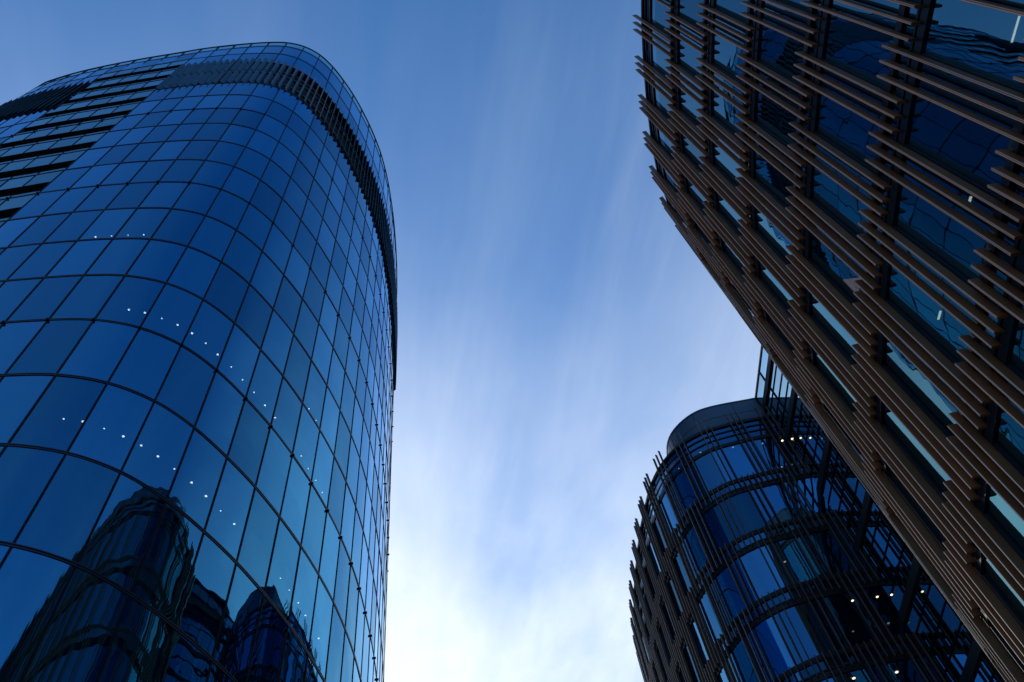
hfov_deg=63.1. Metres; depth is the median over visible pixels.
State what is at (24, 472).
window pane
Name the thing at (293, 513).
window pane
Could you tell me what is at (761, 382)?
window pane
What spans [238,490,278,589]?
window pane
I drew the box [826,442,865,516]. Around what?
window pane
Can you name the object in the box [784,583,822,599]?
window pane
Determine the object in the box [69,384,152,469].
window pane
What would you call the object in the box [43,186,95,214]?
window pane
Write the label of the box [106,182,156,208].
window pane
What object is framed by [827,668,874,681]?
window pane
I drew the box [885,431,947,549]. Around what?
window pane
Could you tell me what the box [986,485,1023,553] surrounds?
window pane
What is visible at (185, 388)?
window pane
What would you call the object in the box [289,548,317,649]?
window pane
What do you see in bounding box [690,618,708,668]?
window pane
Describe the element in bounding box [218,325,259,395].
window pane
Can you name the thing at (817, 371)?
window pane
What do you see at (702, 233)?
window pane
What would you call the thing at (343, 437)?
window pane
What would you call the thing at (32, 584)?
window pane
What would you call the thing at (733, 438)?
window pane
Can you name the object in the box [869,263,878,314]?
window pane
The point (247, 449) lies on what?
window pane
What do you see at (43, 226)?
window pane
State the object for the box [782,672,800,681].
window pane
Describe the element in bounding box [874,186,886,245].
window pane
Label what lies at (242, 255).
window pane
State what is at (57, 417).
window pane
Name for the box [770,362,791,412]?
window pane
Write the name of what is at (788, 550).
window pane
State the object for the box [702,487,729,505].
window pane
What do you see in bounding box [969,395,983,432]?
window pane
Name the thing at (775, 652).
window pane
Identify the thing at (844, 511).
window pane
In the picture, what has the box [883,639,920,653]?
window pane
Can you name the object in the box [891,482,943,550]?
window pane
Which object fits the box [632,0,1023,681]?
bronze fin office block
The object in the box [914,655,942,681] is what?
window pane
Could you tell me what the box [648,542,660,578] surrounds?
window pane
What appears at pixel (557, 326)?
sky
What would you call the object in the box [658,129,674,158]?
window pane
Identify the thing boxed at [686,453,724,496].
window pane
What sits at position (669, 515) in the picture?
window pane
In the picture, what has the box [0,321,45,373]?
window pane
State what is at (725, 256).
window pane
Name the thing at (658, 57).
window pane
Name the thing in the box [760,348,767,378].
window pane
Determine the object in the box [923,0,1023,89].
window pane
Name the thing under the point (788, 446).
window pane
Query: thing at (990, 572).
window pane
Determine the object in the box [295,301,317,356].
window pane
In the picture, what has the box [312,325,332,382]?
window pane
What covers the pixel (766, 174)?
window pane
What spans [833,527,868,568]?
window pane
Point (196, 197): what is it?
window pane
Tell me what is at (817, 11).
window pane
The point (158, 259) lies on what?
window pane
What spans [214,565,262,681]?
window pane
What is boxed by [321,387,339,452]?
window pane
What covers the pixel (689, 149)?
window pane
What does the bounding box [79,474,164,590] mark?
window pane
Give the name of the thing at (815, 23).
window pane
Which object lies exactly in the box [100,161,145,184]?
window pane
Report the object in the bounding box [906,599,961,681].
window pane
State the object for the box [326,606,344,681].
window pane
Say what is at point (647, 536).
window pane
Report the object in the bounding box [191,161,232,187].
window pane
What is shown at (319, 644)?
window pane
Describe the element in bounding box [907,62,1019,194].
window pane
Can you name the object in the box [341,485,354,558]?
window pane
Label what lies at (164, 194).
window pane
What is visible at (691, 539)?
window pane
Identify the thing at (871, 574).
window pane
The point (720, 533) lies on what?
window pane
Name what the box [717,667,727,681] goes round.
window pane
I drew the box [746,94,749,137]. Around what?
window pane
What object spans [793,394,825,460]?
window pane
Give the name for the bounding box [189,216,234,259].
window pane
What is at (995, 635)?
window pane
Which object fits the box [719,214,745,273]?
window pane
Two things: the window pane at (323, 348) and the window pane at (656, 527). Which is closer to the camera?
the window pane at (323, 348)
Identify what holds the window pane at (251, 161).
in the glass office tower
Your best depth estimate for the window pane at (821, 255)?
25.41 m
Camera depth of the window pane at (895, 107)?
20.92 m
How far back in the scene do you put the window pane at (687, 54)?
36.67 m
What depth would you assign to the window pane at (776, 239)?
30.37 m
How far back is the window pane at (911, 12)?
19.85 m
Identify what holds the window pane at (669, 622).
in the rounded fin office block at (752, 564)
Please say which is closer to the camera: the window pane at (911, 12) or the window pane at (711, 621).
the window pane at (911, 12)
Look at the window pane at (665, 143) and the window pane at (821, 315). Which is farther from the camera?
the window pane at (665, 143)
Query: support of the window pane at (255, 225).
in the glass office tower
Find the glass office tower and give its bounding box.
[0,42,397,681]
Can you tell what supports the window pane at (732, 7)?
in the bronze fin office block at (840, 184)
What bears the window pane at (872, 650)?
in the rounded fin office block at (752, 564)
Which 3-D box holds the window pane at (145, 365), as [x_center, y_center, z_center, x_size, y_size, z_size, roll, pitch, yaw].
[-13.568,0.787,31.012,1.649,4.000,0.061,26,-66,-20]
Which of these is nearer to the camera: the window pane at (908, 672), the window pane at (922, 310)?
the window pane at (922, 310)
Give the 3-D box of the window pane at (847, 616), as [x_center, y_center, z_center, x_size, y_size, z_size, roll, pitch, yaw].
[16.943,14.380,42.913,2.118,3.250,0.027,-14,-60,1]
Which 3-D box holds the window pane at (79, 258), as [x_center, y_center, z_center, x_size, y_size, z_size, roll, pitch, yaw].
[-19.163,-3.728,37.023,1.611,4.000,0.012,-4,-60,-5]
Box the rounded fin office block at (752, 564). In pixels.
[628,398,946,681]
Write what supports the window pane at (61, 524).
in the glass office tower
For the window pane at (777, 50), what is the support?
in the bronze fin office block at (840, 184)
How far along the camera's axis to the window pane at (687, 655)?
51.00 m
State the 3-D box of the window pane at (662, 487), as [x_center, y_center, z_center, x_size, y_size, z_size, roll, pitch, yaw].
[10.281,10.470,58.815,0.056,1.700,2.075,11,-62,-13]
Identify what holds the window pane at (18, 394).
in the glass office tower
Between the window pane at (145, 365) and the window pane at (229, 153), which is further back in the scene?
the window pane at (229, 153)
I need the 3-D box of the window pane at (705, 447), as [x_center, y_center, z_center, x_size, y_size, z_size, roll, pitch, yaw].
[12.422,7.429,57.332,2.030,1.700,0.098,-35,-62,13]
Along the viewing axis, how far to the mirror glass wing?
44.18 m
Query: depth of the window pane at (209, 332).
35.00 m
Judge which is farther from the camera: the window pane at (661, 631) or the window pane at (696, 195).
the window pane at (661, 631)
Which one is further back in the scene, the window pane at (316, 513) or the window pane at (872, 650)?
the window pane at (872, 650)
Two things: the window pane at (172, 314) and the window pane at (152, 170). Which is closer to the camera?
the window pane at (172, 314)
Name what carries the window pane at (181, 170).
in the glass office tower
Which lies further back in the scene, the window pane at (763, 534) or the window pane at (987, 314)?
the window pane at (763, 534)
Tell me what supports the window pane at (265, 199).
in the glass office tower
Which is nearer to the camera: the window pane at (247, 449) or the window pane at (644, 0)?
the window pane at (247, 449)
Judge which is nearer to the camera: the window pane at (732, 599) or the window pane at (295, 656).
the window pane at (295, 656)
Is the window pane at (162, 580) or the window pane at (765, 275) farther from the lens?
the window pane at (765, 275)
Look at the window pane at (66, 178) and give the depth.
47.05 m
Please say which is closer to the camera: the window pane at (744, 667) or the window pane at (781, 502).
the window pane at (744, 667)
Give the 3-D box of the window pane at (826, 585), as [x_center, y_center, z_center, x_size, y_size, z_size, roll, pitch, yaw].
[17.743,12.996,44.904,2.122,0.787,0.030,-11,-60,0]
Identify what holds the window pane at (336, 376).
in the glass office tower
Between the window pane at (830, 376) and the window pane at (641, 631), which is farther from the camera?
the window pane at (641, 631)
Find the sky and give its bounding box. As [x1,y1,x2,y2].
[0,0,760,681]
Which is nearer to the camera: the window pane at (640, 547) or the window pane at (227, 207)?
the window pane at (227, 207)
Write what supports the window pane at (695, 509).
in the rounded fin office block at (752, 564)
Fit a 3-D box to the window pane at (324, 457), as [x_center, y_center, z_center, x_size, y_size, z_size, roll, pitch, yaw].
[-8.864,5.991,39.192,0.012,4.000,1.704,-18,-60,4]
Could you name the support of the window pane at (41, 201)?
in the glass office tower
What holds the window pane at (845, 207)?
in the bronze fin office block at (840, 184)
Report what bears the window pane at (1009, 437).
in the bronze fin office block at (840, 184)
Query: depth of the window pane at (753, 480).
52.81 m
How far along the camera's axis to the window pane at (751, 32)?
29.55 m
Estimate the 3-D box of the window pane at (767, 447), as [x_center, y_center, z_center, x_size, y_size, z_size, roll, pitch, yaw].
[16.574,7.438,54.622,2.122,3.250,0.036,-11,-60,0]
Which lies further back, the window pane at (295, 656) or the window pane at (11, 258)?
the window pane at (11, 258)
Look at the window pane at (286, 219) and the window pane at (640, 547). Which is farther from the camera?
the window pane at (640, 547)
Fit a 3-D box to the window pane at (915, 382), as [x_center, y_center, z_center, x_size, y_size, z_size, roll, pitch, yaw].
[10.472,0.722,21.355,0.017,3.725,2.131,-12,-60,0]
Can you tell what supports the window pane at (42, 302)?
in the glass office tower
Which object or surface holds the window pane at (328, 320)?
in the glass office tower
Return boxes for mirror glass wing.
[755,345,1005,681]
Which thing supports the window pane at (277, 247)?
in the glass office tower
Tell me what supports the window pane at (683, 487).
in the rounded fin office block at (752, 564)
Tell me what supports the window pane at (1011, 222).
in the bronze fin office block at (840, 184)
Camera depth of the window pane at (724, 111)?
32.97 m
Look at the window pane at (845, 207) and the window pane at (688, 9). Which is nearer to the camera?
the window pane at (845, 207)
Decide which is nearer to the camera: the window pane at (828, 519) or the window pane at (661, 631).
the window pane at (828, 519)
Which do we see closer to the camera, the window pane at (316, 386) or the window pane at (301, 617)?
the window pane at (301, 617)
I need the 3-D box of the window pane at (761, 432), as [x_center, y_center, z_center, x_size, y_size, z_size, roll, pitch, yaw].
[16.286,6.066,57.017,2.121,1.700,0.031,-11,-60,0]
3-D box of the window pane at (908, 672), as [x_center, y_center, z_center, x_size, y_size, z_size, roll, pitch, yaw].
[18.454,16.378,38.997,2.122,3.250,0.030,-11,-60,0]
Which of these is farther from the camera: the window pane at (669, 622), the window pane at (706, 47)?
the window pane at (669, 622)
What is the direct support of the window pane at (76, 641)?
in the glass office tower
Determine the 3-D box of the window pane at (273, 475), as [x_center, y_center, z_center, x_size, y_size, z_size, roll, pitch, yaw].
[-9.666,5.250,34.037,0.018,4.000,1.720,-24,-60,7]
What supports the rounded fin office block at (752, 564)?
on the ground
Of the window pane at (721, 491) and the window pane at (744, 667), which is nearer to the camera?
the window pane at (744, 667)
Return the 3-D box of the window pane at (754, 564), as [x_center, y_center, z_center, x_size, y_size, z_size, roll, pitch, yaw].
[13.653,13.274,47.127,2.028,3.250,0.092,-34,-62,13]
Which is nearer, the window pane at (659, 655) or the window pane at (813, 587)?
the window pane at (813, 587)
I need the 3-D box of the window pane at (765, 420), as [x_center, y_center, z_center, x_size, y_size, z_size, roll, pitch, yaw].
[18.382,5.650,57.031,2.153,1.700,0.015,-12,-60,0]
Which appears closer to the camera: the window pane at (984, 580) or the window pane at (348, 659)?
the window pane at (984, 580)
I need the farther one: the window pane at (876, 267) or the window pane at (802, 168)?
the window pane at (802, 168)
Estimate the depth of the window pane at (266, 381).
36.56 m
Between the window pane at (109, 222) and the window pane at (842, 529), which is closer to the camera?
the window pane at (109, 222)
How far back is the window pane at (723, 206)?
35.40 m
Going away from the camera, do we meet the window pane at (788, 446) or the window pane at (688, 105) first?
the window pane at (688, 105)
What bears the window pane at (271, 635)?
in the glass office tower
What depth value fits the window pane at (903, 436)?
22.79 m
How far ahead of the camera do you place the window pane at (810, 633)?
42.99 m
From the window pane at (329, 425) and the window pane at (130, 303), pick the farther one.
the window pane at (329, 425)
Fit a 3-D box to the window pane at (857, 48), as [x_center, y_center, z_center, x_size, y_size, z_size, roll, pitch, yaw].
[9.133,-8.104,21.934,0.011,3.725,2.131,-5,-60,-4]
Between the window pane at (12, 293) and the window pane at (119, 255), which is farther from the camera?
the window pane at (119, 255)
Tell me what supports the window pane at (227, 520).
in the glass office tower
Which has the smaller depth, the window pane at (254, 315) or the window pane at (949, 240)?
the window pane at (949, 240)
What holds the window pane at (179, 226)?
in the glass office tower
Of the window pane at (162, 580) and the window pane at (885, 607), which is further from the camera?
the window pane at (885, 607)
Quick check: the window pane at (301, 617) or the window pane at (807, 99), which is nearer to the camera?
the window pane at (807, 99)
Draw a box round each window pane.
[0,217,37,246]
[0,244,39,279]
[0,278,41,320]
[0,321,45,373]
[0,375,52,442]
[0,446,63,541]
[0,547,73,681]
[7,276,81,320]
[7,320,91,372]
[9,241,74,278]
[10,190,65,218]
[10,213,69,245]
[10,376,104,450]
[16,455,118,561]
[22,567,127,681]
[41,167,89,191]
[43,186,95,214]
[45,210,102,241]
[47,239,110,275]
[51,275,122,317]
[59,321,137,380]
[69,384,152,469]
[75,184,125,210]
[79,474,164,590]
[80,208,135,238]
[86,239,148,273]
[96,276,164,325]
[98,597,172,681]
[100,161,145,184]
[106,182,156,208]
[110,329,179,398]
[115,208,169,237]
[123,403,192,496]
[127,240,185,281]
[129,160,173,182]
[132,503,202,622]
[139,182,187,206]
[142,284,201,342]
[152,209,203,244]
[157,347,214,424]
[159,630,210,681]
[160,160,203,181]
[168,247,219,297]
[168,430,225,527]
[173,183,219,213]
[176,535,234,654]
[183,301,233,366]
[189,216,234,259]
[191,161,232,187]
[196,372,244,454]
[205,263,248,320]
[206,141,244,165]
[206,460,253,558]
[207,190,247,227]
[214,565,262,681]
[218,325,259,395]
[222,167,258,201]
[223,231,260,281]
[229,400,269,483]
[236,148,268,177]
[236,286,271,347]
[238,204,271,248]
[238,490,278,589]
[247,351,281,423]
[248,597,286,681]
[251,181,281,220]
[251,253,282,306]
[257,428,291,513]
[261,160,289,196]
[262,311,292,372]
[263,224,291,272]
[266,519,299,620]
[272,378,301,450]
[274,200,299,242]
[274,276,301,331]
[280,628,306,681]
[281,457,310,542]
[284,336,310,400]
[285,246,309,296]
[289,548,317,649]
[293,405,318,478]
[294,221,315,265]
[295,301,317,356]
[302,486,326,571]
[304,270,324,320]
[304,363,325,427]
[309,578,332,678]
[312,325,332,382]
[312,432,333,506]
[320,294,337,344]
[320,512,339,597]
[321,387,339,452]
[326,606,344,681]
[328,349,344,406]
[328,458,345,531]
[334,540,350,624]
[335,412,350,477]
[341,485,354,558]
[341,633,353,681]
[346,565,358,649]
[639,547,644,567]
[641,611,650,640]
[641,631,648,656]
[642,522,648,545]
[643,589,652,620]
[644,0,646,18]
[644,19,648,61]
[645,565,655,600]
[646,500,653,522]
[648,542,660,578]
[651,0,669,33]
[651,29,669,74]
[651,471,665,503]
[653,73,671,117]
[653,519,666,555]
[657,648,668,681]
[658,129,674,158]
[658,492,677,537]
[660,451,681,483]
[660,626,671,664]
[662,149,678,191]
[663,601,675,643]
[667,578,682,619]
[668,469,697,518]
[674,551,691,595]
[677,435,708,463]
[679,0,703,27]
[679,22,701,75]
[679,72,701,124]
[679,670,684,681]
[681,119,703,170]
[682,504,701,527]
[682,526,707,578]
[684,644,699,681]
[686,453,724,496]
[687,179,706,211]
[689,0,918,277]
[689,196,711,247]
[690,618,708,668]
[695,504,733,557]
[697,591,722,650]
[698,567,712,588]
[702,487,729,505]
[703,426,738,447]
[705,37,707,78]
[706,0,709,30]
[708,566,745,628]
[712,72,741,132]
[712,443,756,481]
[713,14,745,82]
[713,126,741,185]
[713,544,738,567]
[715,0,747,21]
[716,192,742,234]
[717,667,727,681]
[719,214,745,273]
[719,491,765,537]
[725,256,751,309]
[727,640,758,681]
[728,613,751,640]
[729,477,761,489]
[730,548,778,604]
[733,420,768,438]
[739,530,771,547]
[743,437,788,472]
[744,616,794,681]
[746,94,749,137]
[746,153,748,183]
[747,31,753,86]
[750,483,801,524]
[751,0,755,24]
[751,594,784,616]
[755,131,794,206]
[755,189,792,263]
[756,69,798,143]
[757,376,764,405]
[759,1,806,82]
[759,261,791,313]
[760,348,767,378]
[760,537,815,587]
[761,417,779,432]
[762,470,794,480]
[764,286,796,356]
[766,389,786,433]
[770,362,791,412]
[772,522,806,534]
[773,602,832,663]
[774,435,801,465]
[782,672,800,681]
[784,477,832,516]
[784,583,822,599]
[789,423,819,484]
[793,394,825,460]
[795,468,806,473]
[796,530,853,576]
[798,166,804,214]
[800,656,840,678]
[801,96,809,151]
[806,20,818,89]
[808,516,838,525]
[810,211,864,302]
[810,592,874,649]
[811,294,857,363]
[812,142,871,234]
[813,321,857,411]
[814,0,821,14]
[816,67,882,168]
[817,371,861,453]
[822,472,858,539]
[822,575,861,588]
[824,0,899,86]
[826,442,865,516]
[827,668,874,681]
[830,417,863,461]
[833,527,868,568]
[840,646,882,665]
[850,585,911,639]
[861,530,904,610]
[861,572,875,580]
[866,498,913,584]
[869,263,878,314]
[870,659,923,681]
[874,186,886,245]
[881,101,899,178]
[883,403,950,492]
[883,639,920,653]
[884,313,962,435]
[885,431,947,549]
[887,239,975,361]
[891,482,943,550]
[893,7,916,94]
[895,156,993,279]
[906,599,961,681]
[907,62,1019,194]
[913,566,973,667]
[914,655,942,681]
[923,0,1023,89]
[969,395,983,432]
[972,651,1005,681]
[976,311,997,380]
[983,518,1023,622]
[984,580,1023,666]
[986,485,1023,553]
[990,215,1018,295]
[995,379,1023,470]
[995,635,1023,673]
[1008,290,1023,374]
[1009,144,1023,208]
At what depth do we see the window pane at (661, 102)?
42.91 m
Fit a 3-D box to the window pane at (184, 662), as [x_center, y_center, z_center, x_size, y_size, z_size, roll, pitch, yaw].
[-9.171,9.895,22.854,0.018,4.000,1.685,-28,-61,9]
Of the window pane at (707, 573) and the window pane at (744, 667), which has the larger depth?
the window pane at (707, 573)
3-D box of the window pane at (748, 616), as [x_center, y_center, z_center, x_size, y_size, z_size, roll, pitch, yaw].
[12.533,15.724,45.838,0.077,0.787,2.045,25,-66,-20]
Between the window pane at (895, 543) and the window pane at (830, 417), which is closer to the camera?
the window pane at (830, 417)
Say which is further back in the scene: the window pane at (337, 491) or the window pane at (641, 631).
the window pane at (641, 631)
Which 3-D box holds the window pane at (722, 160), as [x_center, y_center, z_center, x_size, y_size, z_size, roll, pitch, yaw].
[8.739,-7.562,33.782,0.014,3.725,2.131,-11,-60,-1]
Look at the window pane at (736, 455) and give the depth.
54.64 m
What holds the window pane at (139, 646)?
in the glass office tower
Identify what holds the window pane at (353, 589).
in the glass office tower
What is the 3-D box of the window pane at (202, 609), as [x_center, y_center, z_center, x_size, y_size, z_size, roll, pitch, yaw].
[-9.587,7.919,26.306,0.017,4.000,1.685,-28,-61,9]
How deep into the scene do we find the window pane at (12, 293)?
33.97 m
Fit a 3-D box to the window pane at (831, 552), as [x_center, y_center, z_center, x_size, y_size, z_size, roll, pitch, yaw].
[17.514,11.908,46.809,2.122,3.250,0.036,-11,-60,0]
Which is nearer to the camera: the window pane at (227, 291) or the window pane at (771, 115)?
the window pane at (771, 115)
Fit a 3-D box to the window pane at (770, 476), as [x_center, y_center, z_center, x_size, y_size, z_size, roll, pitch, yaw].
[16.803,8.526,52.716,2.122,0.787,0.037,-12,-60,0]
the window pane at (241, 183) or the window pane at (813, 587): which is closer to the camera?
the window pane at (813, 587)
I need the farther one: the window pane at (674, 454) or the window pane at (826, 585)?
the window pane at (674, 454)
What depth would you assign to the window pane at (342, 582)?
37.38 m
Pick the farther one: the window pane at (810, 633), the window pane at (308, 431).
the window pane at (810, 633)
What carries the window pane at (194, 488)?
in the glass office tower
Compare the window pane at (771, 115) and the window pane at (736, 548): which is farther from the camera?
the window pane at (736, 548)
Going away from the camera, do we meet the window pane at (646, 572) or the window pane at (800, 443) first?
the window pane at (800, 443)
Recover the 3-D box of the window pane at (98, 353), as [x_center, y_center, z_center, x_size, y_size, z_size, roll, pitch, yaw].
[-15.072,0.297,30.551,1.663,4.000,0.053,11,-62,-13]
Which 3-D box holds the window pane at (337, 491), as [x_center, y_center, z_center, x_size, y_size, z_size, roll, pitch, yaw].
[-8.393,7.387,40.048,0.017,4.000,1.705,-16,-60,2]
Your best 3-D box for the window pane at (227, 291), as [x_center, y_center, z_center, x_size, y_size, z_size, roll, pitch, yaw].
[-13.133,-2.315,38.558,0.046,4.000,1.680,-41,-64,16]
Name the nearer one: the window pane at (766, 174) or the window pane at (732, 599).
the window pane at (766, 174)
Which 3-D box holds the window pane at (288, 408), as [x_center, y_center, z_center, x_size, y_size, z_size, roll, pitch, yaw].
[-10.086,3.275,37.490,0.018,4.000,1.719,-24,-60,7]
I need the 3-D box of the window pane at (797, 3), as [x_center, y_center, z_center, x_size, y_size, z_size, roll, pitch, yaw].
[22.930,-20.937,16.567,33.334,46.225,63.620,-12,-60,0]
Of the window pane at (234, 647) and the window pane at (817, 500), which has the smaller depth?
the window pane at (234, 647)
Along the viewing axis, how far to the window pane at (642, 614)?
61.97 m
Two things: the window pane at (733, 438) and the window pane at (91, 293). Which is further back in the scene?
the window pane at (733, 438)
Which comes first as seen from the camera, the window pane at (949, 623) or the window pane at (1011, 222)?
the window pane at (1011, 222)
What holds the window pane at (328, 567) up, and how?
in the glass office tower
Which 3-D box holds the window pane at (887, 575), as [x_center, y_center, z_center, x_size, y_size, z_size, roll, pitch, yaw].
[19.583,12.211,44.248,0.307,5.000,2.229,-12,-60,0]
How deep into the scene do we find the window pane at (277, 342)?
40.04 m
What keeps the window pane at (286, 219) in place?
in the glass office tower
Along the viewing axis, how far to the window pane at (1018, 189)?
16.41 m
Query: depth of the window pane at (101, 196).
43.77 m
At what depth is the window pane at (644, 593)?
60.91 m
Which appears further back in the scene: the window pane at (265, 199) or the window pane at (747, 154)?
the window pane at (265, 199)
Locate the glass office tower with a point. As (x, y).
(198, 310)
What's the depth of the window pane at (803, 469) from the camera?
52.77 m
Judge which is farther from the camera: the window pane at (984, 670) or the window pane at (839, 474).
the window pane at (839, 474)
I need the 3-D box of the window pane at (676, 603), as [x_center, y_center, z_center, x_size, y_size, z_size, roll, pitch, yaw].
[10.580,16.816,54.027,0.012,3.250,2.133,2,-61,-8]
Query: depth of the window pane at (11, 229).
40.63 m
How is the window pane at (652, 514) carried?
in the rounded fin office block at (752, 564)
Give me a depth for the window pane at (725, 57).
31.78 m
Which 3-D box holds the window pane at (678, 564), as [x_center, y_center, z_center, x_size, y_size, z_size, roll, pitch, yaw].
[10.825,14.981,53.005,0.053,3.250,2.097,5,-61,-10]
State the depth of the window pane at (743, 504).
50.80 m
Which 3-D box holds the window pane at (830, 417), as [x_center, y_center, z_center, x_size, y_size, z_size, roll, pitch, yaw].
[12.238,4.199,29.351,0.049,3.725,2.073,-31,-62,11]
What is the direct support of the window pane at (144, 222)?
in the glass office tower
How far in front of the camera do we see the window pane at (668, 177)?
45.37 m
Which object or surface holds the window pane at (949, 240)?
in the bronze fin office block at (840, 184)
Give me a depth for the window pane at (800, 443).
52.65 m
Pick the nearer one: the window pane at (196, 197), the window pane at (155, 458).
the window pane at (155, 458)
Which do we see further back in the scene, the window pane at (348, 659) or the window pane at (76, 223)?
the window pane at (76, 223)
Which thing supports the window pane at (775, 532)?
in the rounded fin office block at (752, 564)
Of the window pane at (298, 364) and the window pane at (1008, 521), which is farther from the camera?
the window pane at (298, 364)
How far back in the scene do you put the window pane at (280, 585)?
31.32 m
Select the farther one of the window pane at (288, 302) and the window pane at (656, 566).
the window pane at (656, 566)
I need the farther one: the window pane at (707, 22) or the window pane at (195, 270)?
the window pane at (195, 270)
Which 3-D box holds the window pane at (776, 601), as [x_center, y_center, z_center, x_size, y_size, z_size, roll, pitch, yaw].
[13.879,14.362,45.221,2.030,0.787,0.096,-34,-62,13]
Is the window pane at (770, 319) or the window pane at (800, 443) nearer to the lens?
the window pane at (770, 319)
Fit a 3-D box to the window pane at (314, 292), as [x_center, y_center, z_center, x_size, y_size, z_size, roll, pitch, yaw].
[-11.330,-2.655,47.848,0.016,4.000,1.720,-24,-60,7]
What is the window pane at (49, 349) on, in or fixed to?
in the glass office tower
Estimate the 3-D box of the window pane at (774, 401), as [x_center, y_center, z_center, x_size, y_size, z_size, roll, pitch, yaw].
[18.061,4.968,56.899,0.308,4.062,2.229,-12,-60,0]
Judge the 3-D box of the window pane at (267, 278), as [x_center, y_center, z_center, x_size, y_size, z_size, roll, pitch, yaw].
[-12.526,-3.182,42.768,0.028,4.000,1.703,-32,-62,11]
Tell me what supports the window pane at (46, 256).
in the glass office tower
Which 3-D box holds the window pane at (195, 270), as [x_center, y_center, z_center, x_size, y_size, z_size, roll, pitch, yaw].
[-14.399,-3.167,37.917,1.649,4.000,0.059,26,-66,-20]
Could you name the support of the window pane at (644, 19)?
in the bronze fin office block at (840, 184)
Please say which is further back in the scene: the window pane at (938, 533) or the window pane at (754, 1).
the window pane at (754, 1)
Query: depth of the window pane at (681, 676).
52.85 m
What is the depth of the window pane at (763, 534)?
48.99 m
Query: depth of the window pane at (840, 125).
23.04 m
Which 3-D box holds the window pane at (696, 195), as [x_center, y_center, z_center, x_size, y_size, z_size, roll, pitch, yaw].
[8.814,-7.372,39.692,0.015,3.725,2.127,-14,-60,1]
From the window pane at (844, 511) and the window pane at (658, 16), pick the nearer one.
the window pane at (658, 16)
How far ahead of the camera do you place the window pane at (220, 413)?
32.29 m
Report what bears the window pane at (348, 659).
in the glass office tower
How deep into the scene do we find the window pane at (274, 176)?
52.33 m
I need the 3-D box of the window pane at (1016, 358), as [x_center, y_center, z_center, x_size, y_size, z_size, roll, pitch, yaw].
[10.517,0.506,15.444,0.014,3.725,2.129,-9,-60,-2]
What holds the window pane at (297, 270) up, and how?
in the glass office tower
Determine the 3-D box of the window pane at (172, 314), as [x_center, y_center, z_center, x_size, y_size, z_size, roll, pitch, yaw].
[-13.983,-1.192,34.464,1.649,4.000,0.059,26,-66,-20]
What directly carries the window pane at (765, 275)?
in the bronze fin office block at (840, 184)
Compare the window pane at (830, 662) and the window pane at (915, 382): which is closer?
the window pane at (915, 382)
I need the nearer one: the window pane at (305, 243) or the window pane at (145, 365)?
the window pane at (145, 365)

